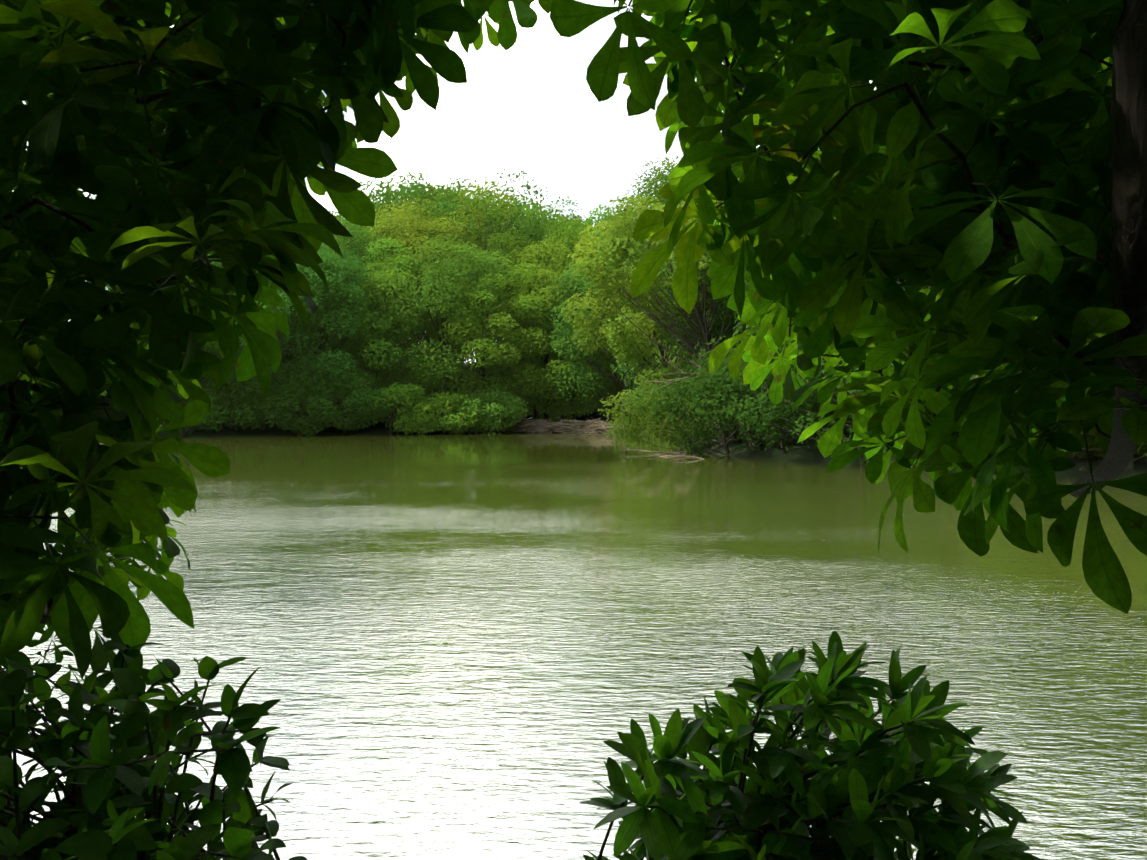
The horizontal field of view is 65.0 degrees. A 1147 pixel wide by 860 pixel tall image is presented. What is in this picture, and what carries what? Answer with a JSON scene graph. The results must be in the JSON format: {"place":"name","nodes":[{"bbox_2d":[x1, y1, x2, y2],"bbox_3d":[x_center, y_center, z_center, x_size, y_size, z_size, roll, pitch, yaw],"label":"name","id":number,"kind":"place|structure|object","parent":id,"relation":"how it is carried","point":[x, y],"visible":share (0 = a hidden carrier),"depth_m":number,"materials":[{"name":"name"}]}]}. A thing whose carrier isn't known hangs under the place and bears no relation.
{"place":"outdoors","nodes":[
{"label":"outdoors","id":0,"kind":"place"},
{"bbox_2d":[0,634,307,859],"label":"bush","id":1,"kind":"object","parent":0,"point":[130,834],"depth_m":1.87,"materials":[{"name":"green plant"}]},
{"bbox_2d":[12,0,875,362],"label":"sky","id":2,"kind":"structure","parent":0,"point":[531,105],"materials":[{"name":"white"}]},
{"bbox_2d":[0,0,1146,673],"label":"horse chestnut boughs","id":3,"kind":"object","parent":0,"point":[1126,264],"visible":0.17,"depth_m":1.80,"materials":[{"name":"brown plant"}]},
{"bbox_2d":[0,0,1146,704],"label":"tree leaves","id":4,"kind":"object","parent":3,"relation":"attached to","point":[822,274],"visible":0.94,"depth_m":2.10,"materials":[{"name":"green plant"}]},
{"bbox_2d":[2,0,1146,668],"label":"horse chestnut petioles","id":5,"kind":"object","parent":3,"relation":"attached to","point":[190,284],"visible":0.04,"depth_m":2.06,"materials":[{"name":"green plant"}]},
{"bbox_2d":[2,433,1146,859],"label":"pond water","id":6,"kind":"structure","parent":0,"point":[470,647],"depth_m":8.38,"materials":[{"name":"green liquid"}]},
{"bbox_2d":[152,363,1146,479],"bbox_3d":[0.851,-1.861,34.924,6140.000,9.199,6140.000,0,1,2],"label":"ground","id":7,"kind":"structure","parent":0,"point":[1079,470],"depth_m":40.20,"materials":[{"name":"brown soil"}]},
{"bbox_2d":[491,417,629,433],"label":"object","id":8,"kind":"object","parent":7,"relation":"on","point":[598,425],"visible":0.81,"depth_m":70.57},
{"bbox_2d":[70,188,1146,473],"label":"woodland trunks","id":9,"kind":"object","parent":7,"relation":"on","point":[704,332],"visible":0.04,"depth_m":49.11,"materials":[{"name":"brown wood"}]},
{"bbox_2d":[204,178,893,444],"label":"woodland crowns","id":10,"kind":"object","parent":9,"relation":"attached to","point":[525,308],"visible":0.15,"depth_m":70.05,"materials":[{"name":"green plant"}]},
{"bbox_2d":[62,148,1146,464],"bbox_3d":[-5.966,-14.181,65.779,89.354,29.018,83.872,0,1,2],"label":"trees","id":11,"kind":"object","parent":9,"relation":"attached to","point":[298,380],"visible":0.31,"depth_m":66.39,"materials":[{"name":"green plant"}]},
{"bbox_2d":[605,410,696,440],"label":"bush","id":12,"kind":"object","parent":7,"relation":"on","point":[648,434],"visible":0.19,"depth_m":62.15,"materials":[{"name":"green plant"}]},
{"bbox_2d":[613,343,756,459],"bbox_3d":[4.907,-1.060,37.707,4.466,5.286,6.164,-1,2,-20],"label":"leaning dead tree","id":13,"kind":"object","parent":7,"relation":"on","point":[678,454],"visible":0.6,"depth_m":36.91,"materials":[{"name":"brown plant"}]},
{"bbox_2d":[580,630,1041,859],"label":"rhododendron","id":14,"kind":"object","parent":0,"point":[894,766],"depth_m":2.25,"materials":[{"name":"green plant"}]}
]}

